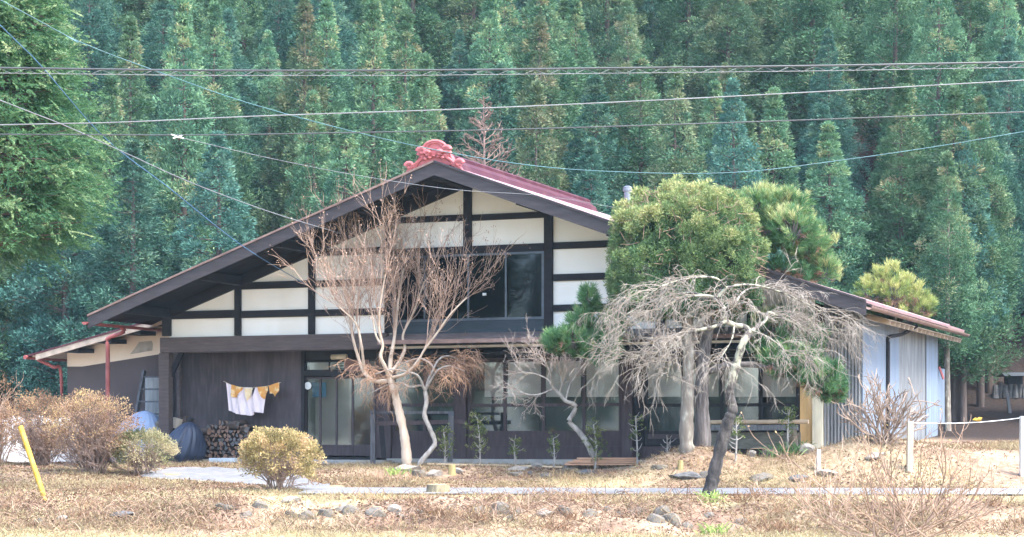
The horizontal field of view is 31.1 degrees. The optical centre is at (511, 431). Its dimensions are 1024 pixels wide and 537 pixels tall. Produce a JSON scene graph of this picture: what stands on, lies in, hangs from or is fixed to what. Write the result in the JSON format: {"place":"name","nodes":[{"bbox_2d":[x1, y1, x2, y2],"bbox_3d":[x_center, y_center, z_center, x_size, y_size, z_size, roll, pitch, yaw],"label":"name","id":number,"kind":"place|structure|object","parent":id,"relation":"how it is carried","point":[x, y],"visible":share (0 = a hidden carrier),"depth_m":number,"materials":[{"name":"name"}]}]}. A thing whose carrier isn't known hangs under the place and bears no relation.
{"place":"outdoors","nodes":[
{"label":"outdoors","id":0,"kind":"place"},
{"bbox_2d":[141,467,329,493],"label":"driveway","id":1,"kind":"structure","parent":0,"point":[220,474],"depth_m":39.02,"materials":[{"name":"concrete"}]},
{"bbox_2d":[0,3,1023,536],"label":"ground","id":2,"kind":"structure","parent":0,"point":[1000,427],"depth_m":36.96,"materials":[{"name":"beige soil"}]},
{"bbox_2d":[0,370,47,463],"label":"withered bush","id":3,"kind":"object","parent":2,"relation":"on","point":[3,439],"visible":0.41,"depth_m":44.99,"materials":[{"name":"brown plant"}]},
{"bbox_2d":[0,387,81,465],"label":"withered bush","id":4,"kind":"object","parent":2,"relation":"on","point":[35,435],"visible":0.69,"depth_m":44.07,"materials":[{"name":"brown plant"}]},
{"bbox_2d":[0,74,93,416],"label":"cedar tree","id":5,"kind":"object","parent":2,"relation":"on","point":[5,314],"visible":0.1,"depth_m":62.60,"materials":[{"name":"green plant"}]},
{"bbox_2d":[0,96,114,417],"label":"cedar tree","id":6,"kind":"object","parent":2,"relation":"on","point":[40,333],"visible":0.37,"depth_m":59.28,"materials":[{"name":"green plant"}]},
{"bbox_2d":[0,0,127,285],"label":"cypress tree","id":7,"kind":"object","parent":2,"relation":"on","point":[63,172],"visible":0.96,"depth_m":33.92,"materials":[{"name":"green plant"}]},
{"bbox_2d":[40,386,144,473],"bbox_3d":[-8.923,-0.014,39.221,2.114,1.924,2.252,0,0,-40],"label":"withered bush","id":8,"kind":"object","parent":2,"relation":"on","point":[91,442],"visible":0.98,"depth_m":38.88,"materials":[{"name":"brown plant"}]},
{"bbox_2d":[36,73,151,371],"bbox_3d":[-14.081,-6.104,63.343,4.888,12.581,4.956,0,0,-13],"label":"cedar tree","id":9,"kind":"object","parent":2,"relation":"on","point":[110,90],"visible":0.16,"depth_m":63.25,"materials":[{"name":"green plant"}]},
{"bbox_2d":[54,0,133,137],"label":"cedar tree","id":10,"kind":"object","parent":2,"relation":"on","point":[108,13],"visible":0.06,"depth_m":77.46,"materials":[{"name":"green plant"}]},
{"bbox_2d":[65,0,127,182],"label":"cedar tree","id":11,"kind":"object","parent":2,"relation":"on","point":[103,46],"visible":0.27,"depth_m":72.46,"materials":[{"name":"green plant"}]},
{"bbox_2d":[50,138,189,398],"bbox_3d":[-11.966,-4.191,58.338,5.399,10.244,5.506,0,0,-42],"label":"cedar tree","id":12,"kind":"object","parent":2,"relation":"on","point":[133,147],"visible":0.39,"depth_m":57.92,"materials":[{"name":"green plant"}]},
{"bbox_2d":[90,15,179,291],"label":"cedar tree","id":13,"kind":"object","parent":2,"relation":"on","point":[131,29],"visible":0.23,"depth_m":67.76,"materials":[{"name":"green plant"}]},
{"bbox_2d":[106,426,181,474],"bbox_3d":[-7.867,0.417,39.317,1.588,1.124,1.592,0,0,-43],"label":"azalea bush","id":14,"kind":"object","parent":2,"relation":"on","point":[149,435],"visible":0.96,"depth_m":39.06,"materials":[{"name":"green plant"}]},
{"bbox_2d":[110,0,206,75],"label":"cedar tree","id":15,"kind":"object","parent":2,"relation":"on","point":[145,15],"visible":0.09,"depth_m":82.55,"materials":[{"name":"green plant"}]},
{"bbox_2d":[121,0,211,238],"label":"cedar tree","id":16,"kind":"object","parent":2,"relation":"on","point":[162,15],"visible":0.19,"depth_m":70.84,"materials":[{"name":"green plant"}]},
{"bbox_2d":[123,0,210,107],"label":"cedar tree","id":17,"kind":"object","parent":2,"relation":"on","point":[197,17],"visible":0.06,"depth_m":78.76,"materials":[{"name":"green plant"}]},
{"bbox_2d":[123,0,232,325],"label":"cedar tree","id":18,"kind":"object","parent":2,"relation":"on","point":[182,188],"visible":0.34,"depth_m":62.63,"materials":[{"name":"green plant"}]},
{"bbox_2d":[159,416,206,462],"bbox_3d":[-8.123,0.237,45.209,1.241,1.227,1.086,0,0,0],"label":"tied tarp","id":19,"kind":"object","parent":2,"relation":"on","point":[188,436],"visible":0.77,"depth_m":44.83,"materials":[{"name":"blue plastic"}]},
{"bbox_2d":[132,130,258,324],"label":"cedar tree","id":20,"kind":"object","parent":2,"relation":"on","point":[189,255],"visible":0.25,"depth_m":58.12,"materials":[{"name":"green plant"}]},
{"bbox_2d":[167,1,263,258],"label":"cedar tree","id":21,"kind":"object","parent":2,"relation":"on","point":[214,16],"visible":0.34,"depth_m":68.34,"materials":[{"name":"green plant"}]},
{"bbox_2d":[173,8,282,225],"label":"cedar tree","id":22,"kind":"object","parent":2,"relation":"on","point":[229,19],"visible":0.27,"depth_m":70.79,"materials":[{"name":"green plant"}]},
{"bbox_2d":[195,0,286,130],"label":"cedar tree","id":23,"kind":"object","parent":2,"relation":"on","point":[247,29],"visible":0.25,"depth_m":77.99,"materials":[{"name":"green plant"}]},
{"bbox_2d":[236,30,298,225],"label":"cedar tree","id":24,"kind":"object","parent":2,"relation":"on","point":[268,94],"visible":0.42,"depth_m":71.57,"materials":[{"name":"green plant"}]},
{"bbox_2d":[236,0,302,183],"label":"cedar tree","id":25,"kind":"object","parent":2,"relation":"on","point":[277,32],"visible":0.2,"depth_m":75.62,"materials":[{"name":"green plant"}]},
{"bbox_2d":[233,424,326,490],"bbox_3d":[-4.386,0.525,34.756,1.746,1.335,1.764,0,0,22],"label":"azalea bush","id":26,"kind":"object","parent":2,"relation":"on","point":[276,469],"visible":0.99,"depth_m":34.46,"materials":[{"name":"yellow plant"}]},
{"bbox_2d":[249,0,357,236],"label":"cedar tree","id":27,"kind":"object","parent":2,"relation":"on","point":[284,105],"visible":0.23,"depth_m":65.63,"materials":[{"name":"green plant"}]},
{"bbox_2d":[280,89,342,227],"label":"cedar tree","id":28,"kind":"object","parent":2,"relation":"on","point":[313,106],"visible":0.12,"depth_m":62.03,"materials":[{"name":"green plant"}]},
{"bbox_2d":[272,0,368,214],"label":"cedar tree","id":29,"kind":"object","parent":2,"relation":"on","point":[327,11],"visible":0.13,"depth_m":69.34,"materials":[{"name":"green plant"}]},
{"bbox_2d":[263,0,382,159],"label":"cedar tree","id":30,"kind":"object","parent":2,"relation":"on","point":[349,55],"visible":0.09,"depth_m":73.20,"materials":[{"name":"green plant"}]},
{"bbox_2d":[308,108,372,210],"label":"cedar tree","id":31,"kind":"object","parent":2,"relation":"on","point":[346,122],"visible":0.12,"depth_m":58.80,"materials":[{"name":"green plant"}]},
{"bbox_2d":[335,0,402,199],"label":"cedar tree","id":32,"kind":"object","parent":2,"relation":"on","point":[373,14],"visible":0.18,"depth_m":63.71,"materials":[{"name":"green plant"}]},
{"bbox_2d":[336,0,402,177],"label":"cedar tree","id":33,"kind":"object","parent":2,"relation":"on","point":[359,21],"visible":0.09,"depth_m":75.69,"materials":[{"name":"green plant"}]},
{"bbox_2d":[347,6,444,189],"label":"cedar tree","id":34,"kind":"object","parent":2,"relation":"on","point":[407,19],"visible":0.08,"depth_m":66.76,"materials":[{"name":"green plant"}]},
{"bbox_2d":[268,157,527,464],"bbox_3d":[-2.537,-2.792,42.136,5.912,7.265,3.902,0,0,0],"label":"crape myrtle","id":35,"kind":"object","parent":2,"relation":"on","point":[406,454],"visible":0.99,"depth_m":42.00,"materials":[{"name":"beige plant"}]},
{"bbox_2d":[325,331,491,465],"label":"weeping maple","id":36,"kind":"object","parent":2,"relation":"on","point":[459,369],"visible":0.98,"depth_m":41.79,"materials":[{"name":"brown plant"}]},
{"bbox_2d":[360,0,457,184],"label":"cedar tree","id":37,"kind":"object","parent":2,"relation":"on","point":[396,5],"visible":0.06,"depth_m":70.95,"materials":[{"name":"green plant"}]},
{"bbox_2d":[384,67,433,176],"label":"cedar tree","id":38,"kind":"object","parent":2,"relation":"on","point":[398,121],"visible":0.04,"depth_m":61.64,"materials":[{"name":"green plant"}]},
{"bbox_2d":[370,410,464,464],"bbox_3d":[-2.156,0.188,42.682,2.385,1.372,0.712,0,0,21],"label":"rail frame","id":39,"kind":"object","parent":2,"relation":"on","point":[381,423],"visible":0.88,"depth_m":42.74,"materials":[{"name":"black metal"}]},
{"bbox_2d":[392,53,447,177],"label":"cedar tree","id":40,"kind":"object","parent":2,"relation":"on","point":[426,85],"visible":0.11,"depth_m":57.30,"materials":[{"name":"green plant"}]},
{"bbox_2d":[381,0,470,107],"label":"cedar tree","id":41,"kind":"object","parent":2,"relation":"on","point":[426,12],"visible":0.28,"depth_m":78.44,"materials":[{"name":"green plant"}]},
{"bbox_2d":[434,28,478,157],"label":"cedar tree","id":42,"kind":"object","parent":2,"relation":"on","point":[458,50],"visible":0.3,"depth_m":73.74,"materials":[{"name":"green plant"}]},
{"bbox_2d":[422,0,514,114],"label":"cedar tree","id":43,"kind":"object","parent":2,"relation":"on","point":[474,6],"visible":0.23,"depth_m":78.54,"materials":[{"name":"green plant"}]},
{"bbox_2d":[451,0,518,165],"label":"cedar tree","id":44,"kind":"object","parent":2,"relation":"on","point":[488,8],"visible":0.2,"depth_m":67.21,"materials":[{"name":"green plant"}]},
{"bbox_2d":[454,96,523,176],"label":"bare larch","id":45,"kind":"object","parent":2,"relation":"on","point":[491,148],"visible":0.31,"depth_m":56.94,"materials":[{"name":"brown plant"}]},
{"bbox_2d":[447,0,536,167],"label":"cedar tree","id":46,"kind":"object","parent":2,"relation":"on","point":[513,12],"visible":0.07,"depth_m":72.87,"materials":[{"name":"green plant"}]},
{"bbox_2d":[23,139,969,465],"bbox_3d":[-0.483,-2.811,48.511,22.653,7.361,15.184,0,0,21],"label":"farmhouse","id":47,"kind":"object","parent":2,"relation":"on","point":[207,331],"visible":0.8,"depth_m":43.33,"materials":[{"name":"beige paint"}]},
{"bbox_2d":[305,376,375,455],"bbox_3d":[-4.115,-0.374,45.165,1.936,1.928,0.572,0,0,21],"label":"entrance door","id":48,"kind":"structure","parent":47,"relation":"in","point":[332,395],"depth_m":45.45,"materials":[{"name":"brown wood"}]},
{"bbox_2d":[392,359,455,445],"bbox_3d":[-2.098,-0.704,44.111,1.660,2.095,0.045,0,0,21],"label":"sliding door","id":49,"kind":"structure","parent":47,"relation":"in","point":[417,438],"depth_m":44.09,"materials":[{"name":"brown wood"}]},
{"bbox_2d":[392,251,543,321],"bbox_3d":[-1.035,-3.345,42.725,3.809,1.543,0.082,0,0,21],"label":"upper window","id":50,"kind":"structure","parent":47,"relation":"in","point":[519,289],"depth_m":42.54,"materials":[{"name":"glass"}]},
{"bbox_2d":[1,0,1023,173],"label":"service wire","id":51,"kind":"object","parent":47,"relation":"attached to","point":[75,40],"visible":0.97,"depth_m":30.44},
{"bbox_2d":[468,357,621,445],"bbox_3d":[0.741,-0.686,43.000,3.837,2.042,0.045,0,0,21],"label":"sliding door","id":52,"kind":"structure","parent":47,"relation":"in","point":[496,438],"depth_m":42.99,"materials":[{"name":"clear glass"}]},
{"bbox_2d":[645,358,799,445],"bbox_3d":[4.703,-0.661,41.447,3.579,1.968,0.045,0,0,21],"label":"sliding door","id":53,"kind":"structure","parent":47,"relation":"in","point":[652,438],"depth_m":41.50,"materials":[{"name":"brown wood"}]},
{"bbox_2d":[467,63,533,180],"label":"cedar tree","id":54,"kind":"object","parent":2,"relation":"on","point":[500,82],"visible":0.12,"depth_m":63.19,"materials":[{"name":"green plant"}]},
{"bbox_2d":[0,433,1023,536],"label":"dry grass","id":55,"kind":"structure","parent":2,"relation":"on","point":[292,491],"depth_m":32.05,"materials":[{"name":"plant"}]},
{"bbox_2d":[0,435,1023,535],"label":"fallen leaves","id":56,"kind":"object","parent":2,"relation":"on","point":[74,495],"visible":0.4,"depth_m":35.10,"materials":[{"name":"brown plant"}]},
{"bbox_2d":[476,0,606,189],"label":"cedar tree","id":57,"kind":"object","parent":2,"relation":"on","point":[567,82],"visible":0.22,"depth_m":68.19,"materials":[{"name":"green plant"}]},
{"bbox_2d":[511,78,571,191],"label":"cedar tree","id":58,"kind":"object","parent":2,"relation":"on","point":[536,95],"visible":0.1,"depth_m":59.15,"materials":[{"name":"green plant"}]},
{"bbox_2d":[504,15,581,193],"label":"cedar tree","id":59,"kind":"object","parent":2,"relation":"on","point":[540,28],"visible":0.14,"depth_m":64.74,"materials":[{"name":"green plant"}]},
{"bbox_2d":[492,313,603,467],"bbox_3d":[0.835,-0.868,40.747,2.221,3.380,2.448,0,0,-36],"label":"twisted plum","id":60,"kind":"object","parent":2,"relation":"on","point":[577,430],"visible":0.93,"depth_m":40.43,"materials":[{"name":"grey plant"}]},
{"bbox_2d":[552,0,629,184],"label":"cedar tree","id":61,"kind":"object","parent":2,"relation":"on","point":[575,12],"visible":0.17,"depth_m":70.90,"materials":[{"name":"green plant"}]},
{"bbox_2d":[572,136,614,214],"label":"cedar tree","id":62,"kind":"object","parent":2,"relation":"on","point":[591,157],"visible":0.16,"depth_m":58.81,"materials":[{"name":"green plant"}]},
{"bbox_2d":[561,74,638,214],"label":"cedar tree","id":63,"kind":"object","parent":2,"relation":"on","point":[596,87],"visible":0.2,"depth_m":63.16,"materials":[{"name":"green plant"}]},
{"bbox_2d":[573,0,656,131],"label":"cedar tree","id":64,"kind":"object","parent":2,"relation":"on","point":[607,44],"visible":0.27,"depth_m":76.81,"materials":[{"name":"green plant"}]},
{"bbox_2d":[591,0,668,191],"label":"cedar tree","id":65,"kind":"object","parent":2,"relation":"on","point":[626,9],"visible":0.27,"depth_m":71.78,"materials":[{"name":"green plant"}]},
{"bbox_2d":[599,54,695,212],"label":"cedar tree","id":66,"kind":"object","parent":2,"relation":"on","point":[638,153],"visible":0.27,"depth_m":67.18,"materials":[{"name":"green plant"}]},
{"bbox_2d":[612,0,697,74],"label":"cedar tree","id":67,"kind":"object","parent":2,"relation":"on","point":[651,7],"visible":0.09,"depth_m":82.49,"materials":[{"name":"green plant"}]},
{"bbox_2d":[644,63,707,191],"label":"cedar tree","id":68,"kind":"object","parent":2,"relation":"on","point":[672,158],"visible":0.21,"depth_m":61.79,"materials":[{"name":"green plant"}]},
{"bbox_2d":[636,0,734,147],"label":"cedar tree","id":69,"kind":"object","parent":2,"relation":"on","point":[671,41],"visible":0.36,"depth_m":77.75,"materials":[{"name":"green plant"}]},
{"bbox_2d":[603,174,770,453],"bbox_3d":[3.590,-2.455,38.212,3.515,5.870,3.299,0,0,0],"label":"clipped conifer","id":70,"kind":"object","parent":2,"relation":"on","point":[665,227],"visible":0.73,"depth_m":37.18,"materials":[{"name":"green plant"}]},
{"bbox_2d":[537,179,852,446],"bbox_3d":[3.776,-2.422,38.512,6.589,5.886,2.554,0,0,0],"label":"pine tree","id":71,"kind":"object","parent":2,"relation":"on","point":[787,211],"visible":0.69,"depth_m":38.33,"materials":[{"name":"green plant"}]},
{"bbox_2d":[685,79,744,189],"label":"cedar tree","id":72,"kind":"object","parent":2,"relation":"on","point":[715,87],"visible":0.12,"depth_m":66.21,"materials":[{"name":"green plant"}]},
{"bbox_2d":[565,246,891,494],"bbox_3d":[3.905,-1.124,33.666,5.970,4.673,4.435,0,0,0],"label":"weeping cherry","id":73,"kind":"object","parent":2,"relation":"on","point":[712,480],"visible":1,"depth_m":32.98,"materials":[{"name":"grey plant"}]},
{"bbox_2d":[664,0,793,161],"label":"cedar tree","id":74,"kind":"object","parent":2,"relation":"on","point":[709,25],"visible":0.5,"depth_m":73.63,"materials":[{"name":"green plant"}]},
{"bbox_2d":[677,0,805,102],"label":"cedar tree","id":75,"kind":"object","parent":2,"relation":"on","point":[763,10],"visible":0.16,"depth_m":77.54,"materials":[{"name":"green plant"}]},
{"bbox_2d":[696,77,787,269],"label":"cedar tree","id":76,"kind":"object","parent":2,"relation":"on","point":[732,89],"visible":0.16,"depth_m":57.87,"materials":[{"name":"green plant"}]},
{"bbox_2d":[710,419,808,448],"bbox_3d":[5.434,0.059,40.497,2.244,0.649,0.421,0,0,21],"label":"bamboo rail","id":77,"kind":"object","parent":2,"relation":"on","point":[749,441],"visible":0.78,"depth_m":40.54,"materials":[{"name":"brown wood"}]},
{"bbox_2d":[741,86,817,301],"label":"cedar tree","id":78,"kind":"object","parent":2,"relation":"on","point":[772,104],"visible":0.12,"depth_m":59.77,"materials":[{"name":"green plant"}]},
{"bbox_2d":[751,432,861,523],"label":"bare shoots","id":79,"kind":"object","parent":2,"relation":"on","point":[829,489],"visible":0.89,"depth_m":30.24,"materials":[{"name":"brown plant"}]},
{"bbox_2d":[743,0,886,158],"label":"cedar tree","id":80,"kind":"object","parent":2,"relation":"on","point":[808,11],"visible":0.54,"depth_m":72.64,"materials":[{"name":"green plant"}]},
{"bbox_2d":[794,27,871,218],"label":"cedar tree","id":81,"kind":"object","parent":2,"relation":"on","point":[830,98],"visible":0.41,"depth_m":69.70,"materials":[{"name":"green plant"}]},
{"bbox_2d":[783,104,888,302],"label":"cedar tree","id":82,"kind":"object","parent":2,"relation":"on","point":[821,112],"visible":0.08,"depth_m":63.82,"materials":[{"name":"green plant"}]},
{"bbox_2d":[795,120,878,315],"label":"cedar tree","id":83,"kind":"object","parent":2,"relation":"on","point":[848,257],"visible":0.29,"depth_m":58.61,"materials":[{"name":"green plant"}]},
{"bbox_2d":[790,0,899,94],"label":"cedar tree","id":84,"kind":"object","parent":2,"relation":"on","point":[860,5],"visible":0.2,"depth_m":77.39,"materials":[{"name":"green plant"}]},
{"bbox_2d":[738,409,1022,536],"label":"bare shrub","id":85,"kind":"object","parent":2,"relation":"on","point":[903,517],"visible":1,"depth_m":28.14,"materials":[{"name":"brown plant"}]},
{"bbox_2d":[831,369,940,444],"bbox_3d":[7.566,-0.508,37.917,2.300,1.556,2.297,0,0,0],"label":"hydrangea shrub","id":86,"kind":"object","parent":2,"relation":"on","point":[878,411],"visible":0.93,"depth_m":37.49,"materials":[{"name":"brown plant"}]},
{"bbox_2d":[846,0,932,105],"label":"cedar tree","id":87,"kind":"object","parent":2,"relation":"on","point":[872,75],"visible":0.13,"depth_m":78.58,"materials":[{"name":"green plant"}]},
{"bbox_2d":[838,0,949,164],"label":"cedar tree","id":88,"kind":"object","parent":2,"relation":"on","point":[909,7],"visible":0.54,"depth_m":71.95,"materials":[{"name":"green plant"}]},
{"bbox_2d":[849,256,939,327],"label":"young pine","id":89,"kind":"object","parent":2,"relation":"on","point":[881,288],"visible":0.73,"depth_m":51.82,"materials":[{"name":"green plant"}]},
{"bbox_2d":[853,65,939,296],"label":"cedar tree","id":90,"kind":"object","parent":2,"relation":"on","point":[905,76],"visible":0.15,"depth_m":64.60,"materials":[{"name":"green plant"}]},
{"bbox_2d":[838,82,969,368],"bbox_3d":[12.272,-5.587,58.847,4.614,11.251,4.679,0,0,-17],"label":"cedar tree","id":91,"kind":"object","parent":2,"relation":"on","point":[879,232],"visible":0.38,"depth_m":58.68,"materials":[{"name":"green plant"}]},
{"bbox_2d":[898,0,980,217],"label":"cedar tree","id":92,"kind":"object","parent":2,"relation":"on","point":[941,34],"visible":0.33,"depth_m":67.93,"materials":[{"name":"green plant"}]},
{"bbox_2d":[903,150,995,430],"bbox_3d":[12.648,-3.921,53.519,2.706,8.547,2.707,0,0,25],"label":"cedar tree","id":93,"kind":"object","parent":2,"relation":"on","point":[965,312],"visible":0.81,"depth_m":53.28,"materials":[{"name":"green plant"}]},
{"bbox_2d":[887,85,1023,420],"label":"cedar tree","id":94,"kind":"object","parent":2,"relation":"on","point":[954,97],"visible":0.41,"depth_m":57.59,"materials":[{"name":"green plant"}]},
{"bbox_2d":[913,126,1011,421],"bbox_3d":[14.076,-4.745,57.832,3.311,9.718,3.034,0,0,-4],"label":"cedar tree","id":95,"kind":"object","parent":2,"relation":"on","point":[963,389],"visible":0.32,"depth_m":57.36,"materials":[{"name":"green plant"}]},
{"bbox_2d":[913,0,1023,125],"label":"cedar tree","id":96,"kind":"object","parent":2,"relation":"on","point":[967,25],"visible":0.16,"depth_m":73.13,"materials":[{"name":"green plant"}]},
{"bbox_2d":[944,94,1023,406],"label":"cedar tree","id":97,"kind":"object","parent":2,"relation":"on","point":[980,104],"visible":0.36,"depth_m":61.46,"materials":[{"name":"green plant"}]},
{"bbox_2d":[967,0,1023,220],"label":"cedar tree","id":98,"kind":"object","parent":2,"relation":"on","point":[1003,26],"visible":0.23,"depth_m":69.09,"materials":[{"name":"green plant"}]},
{"bbox_2d":[974,73,1023,393],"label":"cedar tree","id":99,"kind":"object","parent":2,"relation":"on","point":[988,91],"visible":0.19,"depth_m":62.86,"materials":[{"name":"green plant"}]},
{"bbox_2d":[981,35,1023,338],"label":"cedar tree","id":100,"kind":"object","parent":2,"relation":"on","point":[1008,49],"visible":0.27,"depth_m":65.71,"materials":[{"name":"green plant"}]},
{"bbox_2d":[992,372,1023,398],"bbox_3d":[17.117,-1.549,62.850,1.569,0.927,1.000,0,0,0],"label":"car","id":101,"kind":"object","parent":2,"relation":"on","point":[1000,390],"visible":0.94,"depth_m":62.65,"materials":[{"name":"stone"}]},
{"bbox_2d":[0,61,1023,75],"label":"power cable","id":102,"kind":"object","parent":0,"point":[507,69],"visible":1,"depth_m":24.99,"materials":[{"name":"grey metal"}]},
{"bbox_2d":[0,111,1023,135],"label":"power cable","id":103,"kind":"object","parent":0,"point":[513,129],"visible":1,"depth_m":25.29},
{"bbox_2d":[0,80,1023,124],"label":"power cable","id":104,"kind":"object","parent":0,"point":[511,106],"visible":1,"depth_m":25.59,"materials":[{"name":"grey metal"}]},
{"bbox_2d":[299,487,1023,493],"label":"road","id":105,"kind":"structure","parent":0,"point":[388,490],"depth_m":34.46,"materials":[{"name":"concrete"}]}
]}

